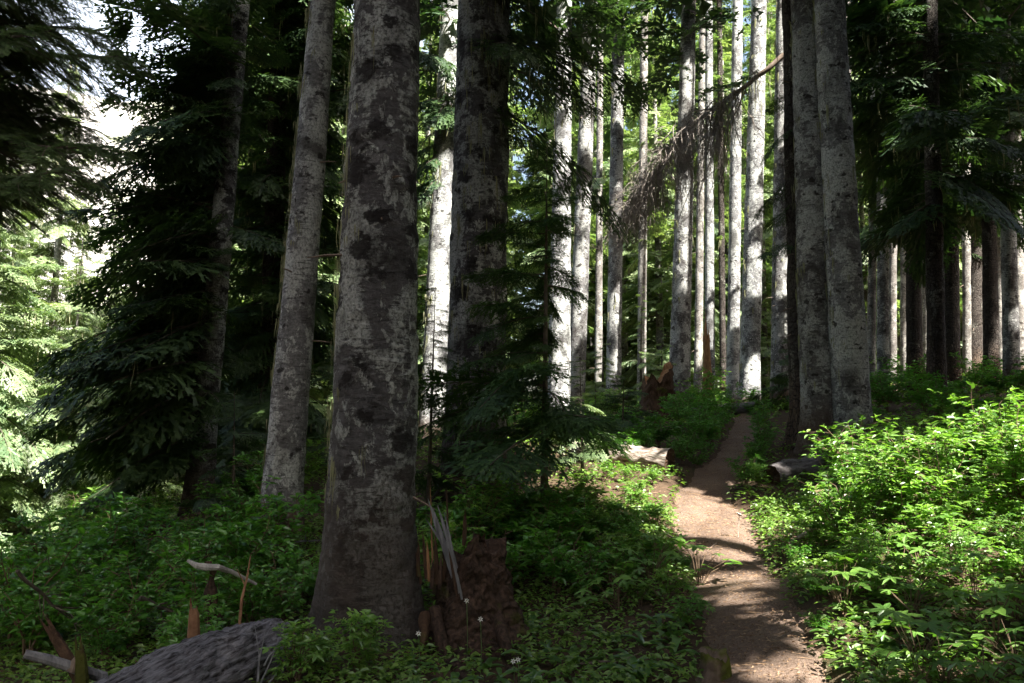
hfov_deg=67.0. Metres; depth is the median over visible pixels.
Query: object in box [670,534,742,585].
broad leaf plant
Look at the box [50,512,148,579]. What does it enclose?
leafy shrub
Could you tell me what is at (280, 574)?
leafy shrub
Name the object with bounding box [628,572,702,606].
broad leaf plant
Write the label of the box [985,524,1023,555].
broad leaf plant
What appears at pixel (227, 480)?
leafy shrub
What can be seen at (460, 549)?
leafy shrub
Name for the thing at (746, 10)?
fir tree
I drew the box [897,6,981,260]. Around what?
fir tree
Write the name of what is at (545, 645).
lily plant
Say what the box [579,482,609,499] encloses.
leafy shrub
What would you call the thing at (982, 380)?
leafy shrub
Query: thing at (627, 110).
fir tree
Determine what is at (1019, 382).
leafy shrub
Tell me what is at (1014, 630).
broad leaf plant
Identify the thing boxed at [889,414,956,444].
leafy shrub
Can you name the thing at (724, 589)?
litter
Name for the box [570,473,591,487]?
leafy shrub
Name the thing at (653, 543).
leafy shrub
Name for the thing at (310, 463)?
leafy shrub
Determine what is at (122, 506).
leafy shrub
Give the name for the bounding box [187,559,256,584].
bleached stick
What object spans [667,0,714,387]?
fir tree
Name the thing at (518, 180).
fir tree
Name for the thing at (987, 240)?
fir tree
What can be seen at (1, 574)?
leafy shrub
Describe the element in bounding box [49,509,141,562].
leafy shrub
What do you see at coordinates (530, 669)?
lily plant
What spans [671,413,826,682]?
path
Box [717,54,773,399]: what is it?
fir tree
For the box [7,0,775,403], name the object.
sky
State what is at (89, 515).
leafy shrub
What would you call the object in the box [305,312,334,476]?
fir sapling
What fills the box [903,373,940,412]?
leafy shrub
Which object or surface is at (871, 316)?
fir tree
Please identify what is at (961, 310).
fir tree
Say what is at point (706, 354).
dead snag
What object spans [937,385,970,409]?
leafy shrub
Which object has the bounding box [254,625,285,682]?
bare twig
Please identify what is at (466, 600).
white flower
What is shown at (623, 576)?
broad leaf plant
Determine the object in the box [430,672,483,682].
lily plant
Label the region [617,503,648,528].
leafy shrub
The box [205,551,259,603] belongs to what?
leafy shrub
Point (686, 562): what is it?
leafy shrub
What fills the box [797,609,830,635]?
leafy shrub
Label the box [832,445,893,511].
leafy shrub
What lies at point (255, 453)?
leafy shrub
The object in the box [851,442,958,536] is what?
leafy shrub
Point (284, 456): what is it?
fir tree
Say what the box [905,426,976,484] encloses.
leafy shrub
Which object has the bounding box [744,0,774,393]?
fir tree
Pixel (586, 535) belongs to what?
leafy shrub
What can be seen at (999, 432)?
leafy shrub
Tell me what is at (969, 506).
leafy shrub
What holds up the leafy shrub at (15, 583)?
on the ground
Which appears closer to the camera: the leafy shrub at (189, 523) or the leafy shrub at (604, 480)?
the leafy shrub at (189, 523)
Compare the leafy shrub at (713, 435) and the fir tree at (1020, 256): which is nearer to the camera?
the leafy shrub at (713, 435)
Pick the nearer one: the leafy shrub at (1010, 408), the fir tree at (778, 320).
the leafy shrub at (1010, 408)
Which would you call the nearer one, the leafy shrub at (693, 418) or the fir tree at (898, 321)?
the leafy shrub at (693, 418)
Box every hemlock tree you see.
[16,0,292,533]
[748,0,903,450]
[782,0,1023,404]
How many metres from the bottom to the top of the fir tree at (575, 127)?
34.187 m
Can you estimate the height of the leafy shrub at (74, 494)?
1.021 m
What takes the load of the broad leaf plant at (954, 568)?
on the ground
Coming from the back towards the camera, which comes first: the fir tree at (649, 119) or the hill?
the hill
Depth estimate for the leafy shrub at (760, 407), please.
17.76 m
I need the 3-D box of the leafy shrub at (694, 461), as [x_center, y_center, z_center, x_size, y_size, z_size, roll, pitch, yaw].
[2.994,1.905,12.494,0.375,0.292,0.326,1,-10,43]
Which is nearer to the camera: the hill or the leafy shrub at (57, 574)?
the leafy shrub at (57, 574)
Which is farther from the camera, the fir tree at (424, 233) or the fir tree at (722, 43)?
the fir tree at (424, 233)
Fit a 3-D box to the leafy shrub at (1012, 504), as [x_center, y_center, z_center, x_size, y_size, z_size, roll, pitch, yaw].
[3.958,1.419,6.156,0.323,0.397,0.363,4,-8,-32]
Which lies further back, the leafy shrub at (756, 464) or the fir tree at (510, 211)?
the fir tree at (510, 211)
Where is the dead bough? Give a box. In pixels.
[593,52,783,269]
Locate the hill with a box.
[0,89,173,336]
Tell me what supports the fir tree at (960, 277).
on the ground
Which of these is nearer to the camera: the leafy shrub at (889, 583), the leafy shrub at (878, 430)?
the leafy shrub at (889, 583)
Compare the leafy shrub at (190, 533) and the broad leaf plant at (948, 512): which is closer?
the broad leaf plant at (948, 512)
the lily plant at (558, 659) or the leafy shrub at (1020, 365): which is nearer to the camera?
the lily plant at (558, 659)
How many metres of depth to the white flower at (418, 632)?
4.82 m
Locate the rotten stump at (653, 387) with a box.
[637,362,685,420]
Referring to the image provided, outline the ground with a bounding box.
[0,385,1023,682]
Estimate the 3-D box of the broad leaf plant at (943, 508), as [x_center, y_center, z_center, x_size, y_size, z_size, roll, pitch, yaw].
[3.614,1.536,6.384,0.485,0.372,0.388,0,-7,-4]
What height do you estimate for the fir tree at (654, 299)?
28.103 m
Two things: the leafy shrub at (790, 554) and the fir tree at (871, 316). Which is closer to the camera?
the leafy shrub at (790, 554)
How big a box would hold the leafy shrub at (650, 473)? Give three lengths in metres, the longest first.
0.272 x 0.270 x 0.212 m
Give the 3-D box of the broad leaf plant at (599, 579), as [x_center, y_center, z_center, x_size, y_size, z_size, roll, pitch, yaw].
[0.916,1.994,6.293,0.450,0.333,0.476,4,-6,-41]
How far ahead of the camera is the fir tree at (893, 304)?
28.24 m
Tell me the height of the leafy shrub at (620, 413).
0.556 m
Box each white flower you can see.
[416,631,420,673]
[464,599,468,648]
[478,617,482,676]
[515,657,519,681]
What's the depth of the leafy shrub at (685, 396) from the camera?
23.00 m
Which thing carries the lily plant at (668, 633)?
on the ground
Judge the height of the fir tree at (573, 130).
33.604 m
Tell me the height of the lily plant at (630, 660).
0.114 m
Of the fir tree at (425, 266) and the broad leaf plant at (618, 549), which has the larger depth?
the fir tree at (425, 266)
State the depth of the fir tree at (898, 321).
48.33 m
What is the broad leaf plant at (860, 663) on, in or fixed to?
on the ground
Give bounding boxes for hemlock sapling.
[415,287,485,521]
[417,140,633,504]
[534,357,615,475]
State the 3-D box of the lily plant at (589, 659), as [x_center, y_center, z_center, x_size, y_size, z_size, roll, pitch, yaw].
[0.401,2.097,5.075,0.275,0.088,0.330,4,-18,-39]
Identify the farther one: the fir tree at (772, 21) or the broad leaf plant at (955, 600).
the fir tree at (772, 21)
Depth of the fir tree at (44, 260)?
23.25 m
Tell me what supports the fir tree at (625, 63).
on the ground
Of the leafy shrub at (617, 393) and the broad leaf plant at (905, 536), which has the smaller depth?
the broad leaf plant at (905, 536)
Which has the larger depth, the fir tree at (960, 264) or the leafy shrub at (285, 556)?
the fir tree at (960, 264)
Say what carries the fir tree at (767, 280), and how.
on the ground
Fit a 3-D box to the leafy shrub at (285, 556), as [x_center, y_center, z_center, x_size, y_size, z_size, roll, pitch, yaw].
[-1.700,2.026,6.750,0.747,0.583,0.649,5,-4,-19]
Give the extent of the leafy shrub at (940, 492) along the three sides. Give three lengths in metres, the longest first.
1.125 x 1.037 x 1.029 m
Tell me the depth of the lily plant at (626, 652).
5.01 m
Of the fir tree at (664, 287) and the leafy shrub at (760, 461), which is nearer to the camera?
the leafy shrub at (760, 461)
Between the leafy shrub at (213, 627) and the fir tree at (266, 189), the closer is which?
the leafy shrub at (213, 627)
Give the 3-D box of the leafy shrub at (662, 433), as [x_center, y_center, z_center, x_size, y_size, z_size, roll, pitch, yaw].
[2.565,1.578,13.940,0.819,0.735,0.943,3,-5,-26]
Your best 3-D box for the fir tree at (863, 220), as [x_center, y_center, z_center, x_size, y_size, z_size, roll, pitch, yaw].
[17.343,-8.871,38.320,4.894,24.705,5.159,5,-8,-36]
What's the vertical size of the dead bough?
4.039 m
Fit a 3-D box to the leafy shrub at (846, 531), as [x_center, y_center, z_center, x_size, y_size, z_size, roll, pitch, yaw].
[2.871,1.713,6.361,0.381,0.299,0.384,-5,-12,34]
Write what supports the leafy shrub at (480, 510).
on the ground
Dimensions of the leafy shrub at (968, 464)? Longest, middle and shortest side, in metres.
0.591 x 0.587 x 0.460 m
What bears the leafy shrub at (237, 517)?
on the ground
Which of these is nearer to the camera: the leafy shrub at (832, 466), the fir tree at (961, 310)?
the leafy shrub at (832, 466)
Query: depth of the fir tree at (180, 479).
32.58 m
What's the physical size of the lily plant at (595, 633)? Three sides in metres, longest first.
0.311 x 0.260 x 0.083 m
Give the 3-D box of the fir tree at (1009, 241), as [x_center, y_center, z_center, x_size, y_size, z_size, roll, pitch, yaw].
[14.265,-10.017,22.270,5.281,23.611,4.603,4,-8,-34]
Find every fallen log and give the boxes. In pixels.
[38,598,299,682]
[569,442,675,472]
[690,402,756,415]
[763,452,845,484]
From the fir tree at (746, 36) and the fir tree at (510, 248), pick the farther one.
the fir tree at (510, 248)
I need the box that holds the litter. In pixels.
[0,413,1022,682]
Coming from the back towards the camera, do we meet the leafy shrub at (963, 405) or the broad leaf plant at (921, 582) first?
the leafy shrub at (963, 405)
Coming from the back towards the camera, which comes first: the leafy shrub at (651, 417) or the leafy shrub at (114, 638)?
the leafy shrub at (651, 417)
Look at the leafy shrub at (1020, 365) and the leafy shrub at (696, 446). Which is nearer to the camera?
the leafy shrub at (696, 446)
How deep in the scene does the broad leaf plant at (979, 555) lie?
5.13 m
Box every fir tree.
[0,0,156,236]
[0,53,140,550]
[0,71,68,568]
[0,165,55,515]
[0,240,124,550]
[3,168,69,357]
[58,222,93,335]
[85,194,174,486]
[92,236,186,511]
[152,0,353,489]
[161,247,245,491]
[228,163,243,302]
[233,149,332,423]
[255,0,335,540]
[301,0,435,650]
[309,7,352,420]
[309,209,332,418]
[312,7,350,418]
[416,0,558,440]
[416,49,431,411]
[417,0,438,396]
[417,3,439,330]
[417,161,431,355]
[418,264,528,396]
[419,130,433,248]
[431,0,654,510]
[506,3,548,335]
[506,27,542,396]
[506,146,525,349]
[507,241,519,340]
[508,51,606,338]
[509,0,633,411]
[514,59,607,275]
[516,65,554,268]
[525,0,642,403]
[529,53,627,400]
[529,111,605,393]
[548,123,604,312]
[550,75,630,401]
[571,26,632,397]
[571,57,634,399]
[588,3,670,406]
[599,0,669,413]
[602,34,652,403]
[604,0,719,401]
[604,27,647,282]
[613,0,755,406]
[622,26,703,381]
[623,0,678,409]
[624,2,661,352]
[624,5,650,146]
[626,13,704,380]
[634,10,669,323]
[646,6,740,388]
[657,0,832,456]
[658,1,727,401]
[660,2,727,294]
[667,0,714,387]
[667,38,697,226]
[691,5,770,396]
[695,0,766,390]
[703,0,773,347]
[708,0,788,403]
[713,3,769,329]
[716,1,745,174]
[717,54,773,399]
[726,0,745,402]
[735,0,766,402]
[742,1,774,173]
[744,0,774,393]
[744,1,775,101]
[747,0,775,386]
[762,179,866,386]
[764,0,775,292]
[765,69,774,248]
[765,89,774,285]
[812,0,875,448]
[848,42,959,386]
[851,10,899,375]
[853,18,921,382]
[855,37,920,384]
[856,0,996,390]
[857,171,961,368]
[861,28,919,389]
[869,0,1023,386]
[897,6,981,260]
[897,246,961,321]
[897,247,961,297]
[918,0,1023,389]
[919,28,926,370]
[943,0,1023,392]
[959,77,980,374]
[959,78,1023,369]
[959,258,961,346]
[970,128,1023,372]
[1014,26,1023,369]
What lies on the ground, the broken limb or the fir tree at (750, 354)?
the fir tree at (750, 354)
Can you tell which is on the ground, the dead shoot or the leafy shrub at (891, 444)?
the leafy shrub at (891, 444)
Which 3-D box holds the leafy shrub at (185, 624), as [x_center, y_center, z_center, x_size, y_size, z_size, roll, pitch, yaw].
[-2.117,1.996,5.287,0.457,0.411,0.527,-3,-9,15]
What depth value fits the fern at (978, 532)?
6.30 m
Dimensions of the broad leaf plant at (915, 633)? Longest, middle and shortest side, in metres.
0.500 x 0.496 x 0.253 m
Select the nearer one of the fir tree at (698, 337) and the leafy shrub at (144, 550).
the leafy shrub at (144, 550)
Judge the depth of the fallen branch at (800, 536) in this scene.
7.47 m
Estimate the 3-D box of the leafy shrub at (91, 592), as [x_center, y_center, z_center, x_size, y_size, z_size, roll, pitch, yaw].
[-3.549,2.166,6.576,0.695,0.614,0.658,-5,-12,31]
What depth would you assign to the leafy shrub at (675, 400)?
18.76 m
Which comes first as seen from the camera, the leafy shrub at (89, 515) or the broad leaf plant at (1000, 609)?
the broad leaf plant at (1000, 609)
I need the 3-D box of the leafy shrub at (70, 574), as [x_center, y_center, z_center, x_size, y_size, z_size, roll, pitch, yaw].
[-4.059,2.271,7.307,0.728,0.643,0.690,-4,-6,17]
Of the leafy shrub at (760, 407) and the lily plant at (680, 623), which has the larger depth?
the leafy shrub at (760, 407)
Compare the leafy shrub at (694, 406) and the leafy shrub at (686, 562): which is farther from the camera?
the leafy shrub at (694, 406)
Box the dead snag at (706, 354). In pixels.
[703,312,712,398]
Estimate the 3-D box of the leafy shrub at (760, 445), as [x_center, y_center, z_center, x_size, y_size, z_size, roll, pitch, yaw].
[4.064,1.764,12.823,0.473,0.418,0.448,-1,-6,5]
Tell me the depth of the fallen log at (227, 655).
4.16 m
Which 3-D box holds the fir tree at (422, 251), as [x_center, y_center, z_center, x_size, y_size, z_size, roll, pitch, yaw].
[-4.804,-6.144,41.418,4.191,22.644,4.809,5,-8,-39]
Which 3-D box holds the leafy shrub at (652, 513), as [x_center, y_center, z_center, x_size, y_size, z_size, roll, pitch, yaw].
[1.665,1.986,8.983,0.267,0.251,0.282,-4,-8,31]
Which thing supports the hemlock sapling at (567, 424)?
on the ground
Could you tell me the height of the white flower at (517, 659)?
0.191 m
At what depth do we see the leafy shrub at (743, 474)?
11.12 m
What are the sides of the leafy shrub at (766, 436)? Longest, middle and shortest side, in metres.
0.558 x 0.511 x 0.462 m
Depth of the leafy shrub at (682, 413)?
16.20 m
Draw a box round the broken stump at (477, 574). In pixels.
[415,491,538,682]
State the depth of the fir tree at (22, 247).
27.53 m
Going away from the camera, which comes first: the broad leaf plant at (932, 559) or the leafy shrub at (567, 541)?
the broad leaf plant at (932, 559)
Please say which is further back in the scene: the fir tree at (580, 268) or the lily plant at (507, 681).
the fir tree at (580, 268)
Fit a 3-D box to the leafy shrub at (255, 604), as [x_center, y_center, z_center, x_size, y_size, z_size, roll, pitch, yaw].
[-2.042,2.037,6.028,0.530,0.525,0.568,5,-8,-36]
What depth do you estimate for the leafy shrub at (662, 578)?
6.21 m
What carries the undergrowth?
on the ground
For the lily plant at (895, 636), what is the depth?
4.65 m
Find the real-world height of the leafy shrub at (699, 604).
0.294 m
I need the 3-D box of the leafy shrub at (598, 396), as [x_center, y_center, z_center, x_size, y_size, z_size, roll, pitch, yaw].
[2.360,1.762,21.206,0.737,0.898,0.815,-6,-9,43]
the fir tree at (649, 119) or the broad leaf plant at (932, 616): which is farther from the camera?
the fir tree at (649, 119)
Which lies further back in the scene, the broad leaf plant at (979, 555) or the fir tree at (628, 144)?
the fir tree at (628, 144)
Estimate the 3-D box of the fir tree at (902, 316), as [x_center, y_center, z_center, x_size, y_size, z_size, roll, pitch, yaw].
[16.447,-9.705,32.100,5.019,24.100,4.696,0,-6,0]
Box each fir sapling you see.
[172,389,267,513]
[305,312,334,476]
[578,381,627,436]
[579,375,658,443]
[585,333,627,412]
[622,292,659,407]
[631,328,681,406]
[715,354,726,392]
[750,337,788,409]
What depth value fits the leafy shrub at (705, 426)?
14.37 m
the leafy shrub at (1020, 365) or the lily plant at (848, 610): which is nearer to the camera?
the lily plant at (848, 610)
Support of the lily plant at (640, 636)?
on the ground
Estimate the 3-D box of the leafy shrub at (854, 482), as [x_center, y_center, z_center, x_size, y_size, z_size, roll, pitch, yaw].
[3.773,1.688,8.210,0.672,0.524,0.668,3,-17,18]
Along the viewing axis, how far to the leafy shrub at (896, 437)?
10.64 m
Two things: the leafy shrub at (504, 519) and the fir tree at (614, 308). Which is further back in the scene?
the fir tree at (614, 308)
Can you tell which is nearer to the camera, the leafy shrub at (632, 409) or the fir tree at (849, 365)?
the fir tree at (849, 365)
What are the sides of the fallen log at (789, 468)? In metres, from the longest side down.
1.560 x 0.424 x 0.421 m
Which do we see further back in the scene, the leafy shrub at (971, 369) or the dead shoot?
the leafy shrub at (971, 369)
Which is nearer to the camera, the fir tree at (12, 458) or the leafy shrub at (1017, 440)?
the leafy shrub at (1017, 440)
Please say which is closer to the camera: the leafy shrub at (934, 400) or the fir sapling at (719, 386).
the leafy shrub at (934, 400)
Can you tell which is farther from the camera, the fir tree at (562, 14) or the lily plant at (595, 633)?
the fir tree at (562, 14)
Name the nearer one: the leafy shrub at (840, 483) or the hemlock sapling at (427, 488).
the leafy shrub at (840, 483)
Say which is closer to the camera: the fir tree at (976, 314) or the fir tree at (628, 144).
the fir tree at (976, 314)
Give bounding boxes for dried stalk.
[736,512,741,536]
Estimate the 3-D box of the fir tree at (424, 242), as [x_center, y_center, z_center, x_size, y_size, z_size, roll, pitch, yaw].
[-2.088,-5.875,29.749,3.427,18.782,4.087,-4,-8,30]
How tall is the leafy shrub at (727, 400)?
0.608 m
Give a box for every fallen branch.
[15,569,96,642]
[138,595,186,639]
[262,535,319,546]
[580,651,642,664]
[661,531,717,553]
[788,494,846,544]
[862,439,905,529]
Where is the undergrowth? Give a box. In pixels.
[0,372,1023,682]
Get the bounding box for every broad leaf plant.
[260,630,330,681]
[574,561,638,614]
[579,545,635,585]
[588,528,636,562]
[590,563,645,602]
[620,537,687,584]
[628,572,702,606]
[633,527,669,553]
[634,565,690,588]
[639,533,678,561]
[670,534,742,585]
[793,551,876,601]
[802,553,877,615]
[804,567,855,596]
[824,531,889,581]
[854,660,937,682]
[859,524,913,564]
[864,603,988,682]
[870,548,930,579]
[875,615,970,662]
[880,561,970,617]
[880,589,976,642]
[887,566,947,594]
[892,541,949,570]
[893,515,976,564]
[909,521,985,579]
[910,632,1004,682]
[923,504,967,546]
[926,589,1023,655]
[927,508,988,553]
[937,549,1005,603]
[944,565,1023,615]
[945,639,1023,682]
[964,613,1023,677]
[977,566,1023,625]
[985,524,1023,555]
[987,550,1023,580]
[997,578,1023,598]
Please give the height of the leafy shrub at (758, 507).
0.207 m
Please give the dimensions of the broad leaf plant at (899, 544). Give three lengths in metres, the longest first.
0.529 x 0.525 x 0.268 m
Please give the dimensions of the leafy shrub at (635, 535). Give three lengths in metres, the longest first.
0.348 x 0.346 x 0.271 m
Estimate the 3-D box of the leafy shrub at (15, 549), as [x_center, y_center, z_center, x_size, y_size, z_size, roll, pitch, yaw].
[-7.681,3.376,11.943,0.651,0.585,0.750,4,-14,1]
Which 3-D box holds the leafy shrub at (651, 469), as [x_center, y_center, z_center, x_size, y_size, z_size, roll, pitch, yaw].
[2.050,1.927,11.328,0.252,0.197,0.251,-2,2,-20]
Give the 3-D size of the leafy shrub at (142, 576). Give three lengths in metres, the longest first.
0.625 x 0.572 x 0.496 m
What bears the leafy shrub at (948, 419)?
on the ground
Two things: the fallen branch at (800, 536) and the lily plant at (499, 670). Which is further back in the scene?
the fallen branch at (800, 536)
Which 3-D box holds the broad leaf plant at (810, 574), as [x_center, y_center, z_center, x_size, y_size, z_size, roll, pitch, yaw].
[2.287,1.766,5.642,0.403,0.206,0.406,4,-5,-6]
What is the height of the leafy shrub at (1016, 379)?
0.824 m
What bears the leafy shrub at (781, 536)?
on the ground
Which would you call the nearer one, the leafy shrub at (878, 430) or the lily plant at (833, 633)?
the lily plant at (833, 633)
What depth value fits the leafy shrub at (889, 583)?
5.25 m
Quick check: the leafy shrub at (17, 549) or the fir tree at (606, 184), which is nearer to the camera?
the leafy shrub at (17, 549)
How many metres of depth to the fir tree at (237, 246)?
36.03 m
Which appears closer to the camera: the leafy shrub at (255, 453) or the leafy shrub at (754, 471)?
the leafy shrub at (754, 471)
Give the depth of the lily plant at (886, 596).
5.24 m
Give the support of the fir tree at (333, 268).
on the ground
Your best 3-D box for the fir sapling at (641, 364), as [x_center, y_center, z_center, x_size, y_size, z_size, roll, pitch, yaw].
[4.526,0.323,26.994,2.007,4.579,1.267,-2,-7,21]
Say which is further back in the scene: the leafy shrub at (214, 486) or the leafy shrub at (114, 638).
the leafy shrub at (214, 486)
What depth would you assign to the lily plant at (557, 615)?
6.26 m
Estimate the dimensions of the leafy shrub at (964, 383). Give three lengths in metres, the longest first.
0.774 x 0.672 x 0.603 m
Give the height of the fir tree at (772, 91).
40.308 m
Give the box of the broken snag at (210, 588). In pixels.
[203,561,223,631]
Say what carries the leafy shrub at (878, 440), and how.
on the ground
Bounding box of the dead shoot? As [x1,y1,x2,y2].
[237,556,250,624]
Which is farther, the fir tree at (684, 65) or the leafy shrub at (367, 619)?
the fir tree at (684, 65)
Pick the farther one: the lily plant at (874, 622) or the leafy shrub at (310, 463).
the leafy shrub at (310, 463)
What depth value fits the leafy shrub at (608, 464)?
11.28 m
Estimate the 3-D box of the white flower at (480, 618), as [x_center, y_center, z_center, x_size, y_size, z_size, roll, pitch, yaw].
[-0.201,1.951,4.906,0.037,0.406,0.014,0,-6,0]
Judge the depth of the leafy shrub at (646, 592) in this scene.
6.24 m
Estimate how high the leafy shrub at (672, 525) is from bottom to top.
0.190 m
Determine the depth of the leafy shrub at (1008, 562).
5.44 m
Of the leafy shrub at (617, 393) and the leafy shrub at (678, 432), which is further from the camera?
the leafy shrub at (617, 393)
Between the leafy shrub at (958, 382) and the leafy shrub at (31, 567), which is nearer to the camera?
the leafy shrub at (31, 567)
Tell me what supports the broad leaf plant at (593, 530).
on the ground
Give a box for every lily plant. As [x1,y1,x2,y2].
[393,662,438,674]
[395,654,433,663]
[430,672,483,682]
[468,657,503,669]
[486,667,519,681]
[494,677,533,682]
[501,646,561,666]
[519,667,560,677]
[529,614,550,629]
[529,670,544,682]
[537,639,561,652]
[544,607,572,619]
[550,677,581,682]
[567,650,604,665]
[570,594,607,606]
[581,630,623,645]
[591,629,622,636]
[597,654,678,679]
[610,648,659,663]
[620,631,668,645]
[635,614,688,630]
[644,626,692,640]
[652,608,705,625]
[657,636,697,654]
[809,625,859,636]
[827,602,878,614]
[836,640,862,651]
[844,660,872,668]
[851,616,901,629]
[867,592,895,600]
[872,593,930,609]
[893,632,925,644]
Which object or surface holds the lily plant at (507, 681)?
on the ground
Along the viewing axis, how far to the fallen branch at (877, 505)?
7.09 m
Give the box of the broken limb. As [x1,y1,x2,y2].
[23,650,107,680]
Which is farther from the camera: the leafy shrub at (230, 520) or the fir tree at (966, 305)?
the fir tree at (966, 305)
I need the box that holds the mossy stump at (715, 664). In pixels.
[694,646,731,682]
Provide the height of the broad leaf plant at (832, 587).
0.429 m
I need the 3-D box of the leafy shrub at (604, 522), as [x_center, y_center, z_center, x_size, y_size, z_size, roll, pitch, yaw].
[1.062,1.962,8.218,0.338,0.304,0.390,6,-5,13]
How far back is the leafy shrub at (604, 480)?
10.92 m
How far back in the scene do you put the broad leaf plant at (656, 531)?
7.48 m
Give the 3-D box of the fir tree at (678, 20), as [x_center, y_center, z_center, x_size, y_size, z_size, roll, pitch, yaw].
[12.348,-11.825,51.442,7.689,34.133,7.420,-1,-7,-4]
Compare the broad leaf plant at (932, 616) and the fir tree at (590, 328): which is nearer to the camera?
the broad leaf plant at (932, 616)
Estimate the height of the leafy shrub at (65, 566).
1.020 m
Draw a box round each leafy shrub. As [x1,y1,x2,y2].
[0,507,95,563]
[0,525,105,649]
[0,534,44,578]
[0,548,17,575]
[0,559,53,625]
[0,567,26,595]
[0,584,78,664]
[1,560,43,593]
[1,584,86,651]
[2,532,99,593]
[4,542,43,566]
[6,557,57,591]
[33,507,101,552]
[41,549,121,606]
[45,482,114,532]
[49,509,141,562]
[49,561,82,596]
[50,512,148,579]
[52,558,138,631]
[64,587,165,665]
[67,505,120,535]
[72,552,143,615]
[75,544,203,639]
[80,491,172,570]
[87,500,168,557]
[101,521,183,570]
[114,554,171,598]
[127,489,174,535]
[133,482,183,518]
[147,547,238,621]
[149,504,241,564]
[151,531,256,604]
[153,616,225,645]
[155,593,238,642]
[156,601,234,643]
[161,512,212,544]
[163,561,260,627]
[192,470,248,520]
[197,504,253,532]
[200,509,298,578]
[200,518,269,556]
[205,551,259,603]
[210,501,275,551]
[215,480,261,522]
[216,572,278,622]
[218,470,257,501]
[229,451,264,496]
[234,474,324,558]
[243,439,265,470]
[248,539,318,620]
[251,451,264,473]
[271,617,329,681]
[275,547,318,604]
[297,632,338,677]
[301,640,336,665]
[304,438,328,483]
[326,607,393,674]
[415,519,489,605]
[416,489,488,545]
[426,526,487,560]
[429,465,523,540]
[432,498,472,538]
[439,526,502,553]
[450,504,513,540]
[458,475,538,537]
[460,486,533,531]
[462,521,541,583]
[484,489,558,542]
[485,533,518,570]
[507,407,525,433]
[507,504,565,558]
[509,493,572,539]
[513,492,596,545]
[515,520,582,574]
[516,480,581,526]
[517,402,540,423]
[520,527,609,594]
[528,478,583,512]
[550,542,614,601]
[559,484,587,505]
[569,516,597,544]
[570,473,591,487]
[573,399,610,419]
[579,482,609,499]
[582,389,607,406]
[583,503,616,533]
[584,546,623,581]
[592,466,613,481]
[597,459,622,477]
[597,511,626,537]
[598,407,626,435]
[598,530,650,559]
[601,387,625,413]
[603,411,628,436]
[605,501,638,526]
[606,542,650,581]
[609,516,648,541]
[610,531,641,548]
[612,434,639,446]
[617,404,641,414]
[617,431,646,446]
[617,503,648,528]
[618,420,642,436]
[618,464,639,481]
[620,485,652,507]
[621,576,659,606]
[623,422,657,443]
[625,479,649,498]
[626,426,655,447]
[629,409,680,447]
[631,408,660,427]
[635,529,673,560]
[641,469,659,483]
[643,501,668,520]
[644,465,661,476]
[647,552,674,571]
[650,568,693,602]
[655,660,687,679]
[657,392,696,425]
[659,392,688,419]
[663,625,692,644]
[665,433,695,463]
[666,395,699,415]
[666,522,684,535]
[668,584,711,627]
[672,419,699,440]
[672,433,695,453]
[673,552,698,570]
[674,384,701,406]
[677,366,730,409]
[677,402,705,421]
[678,409,707,432]
[679,405,715,433]
[682,441,699,454]
[686,391,721,415]
[687,431,707,449]
[687,450,708,467]
[690,415,722,444]
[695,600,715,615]
[696,422,721,445]
[697,389,728,410]
[698,437,717,455]
[703,414,723,430]
[711,406,732,429]
[712,407,728,415]
[713,394,731,403]
[720,401,731,412]
[725,399,739,413]
[726,453,759,487]
[734,382,761,401]
[741,400,757,411]
[742,435,770,454]
[743,442,767,461]
[743,458,767,473]
[744,461,768,488]
[745,407,775,430]
[747,425,779,447]
[748,419,780,440]
[750,399,772,416]
[750,501,767,514]
[751,410,768,420]
[754,454,771,465]
[764,547,786,560]
[772,528,791,544]
[781,539,811,564]
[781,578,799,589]
[787,469,885,544]
[790,514,841,552]
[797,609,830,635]
[798,419,885,490]
[800,481,872,518]
[802,413,909,482]
[803,575,830,601]
[813,429,865,462]
[818,494,881,551]
[821,453,851,489]
[826,534,884,591]
[830,617,853,635]
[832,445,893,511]
[832,472,880,522]
[837,530,884,562]
[842,427,961,524]
[843,438,896,482]
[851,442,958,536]
[851,519,916,566]
[853,434,966,531]
[854,454,962,548]
[860,552,916,603]
[865,420,1023,539]
[869,499,905,526]
[870,363,915,401]
[870,371,914,411]
[870,373,899,408]
[871,397,886,422]
[875,353,925,395]
[880,426,928,447]
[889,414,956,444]
[896,370,944,405]
[901,399,988,437]
[902,500,958,555]
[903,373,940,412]
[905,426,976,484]
[908,380,967,419]
[910,359,926,382]
[917,413,1002,482]
[920,519,991,587]
[921,447,967,504]
[925,397,991,429]
[928,381,1023,495]
[934,386,1000,415]
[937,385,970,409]
[939,412,1013,476]
[943,474,1007,526]
[945,411,1023,481]
[947,375,971,393]
[948,351,1001,390]
[948,375,966,388]
[951,459,985,492]
[960,360,1001,388]
[960,400,1023,515]
[960,406,1013,420]
[971,446,1023,500]
[977,418,1023,500]
[977,508,1023,561]
[978,538,1023,580]
[979,417,1021,470]
[980,495,1023,544]
[983,371,1019,398]
[993,386,1023,414]
[999,419,1023,495]
[1000,468,1020,495]
[1005,500,1023,526]
[1009,372,1023,392]
[1009,505,1023,543]
[1010,368,1023,384]
[1012,353,1023,376]

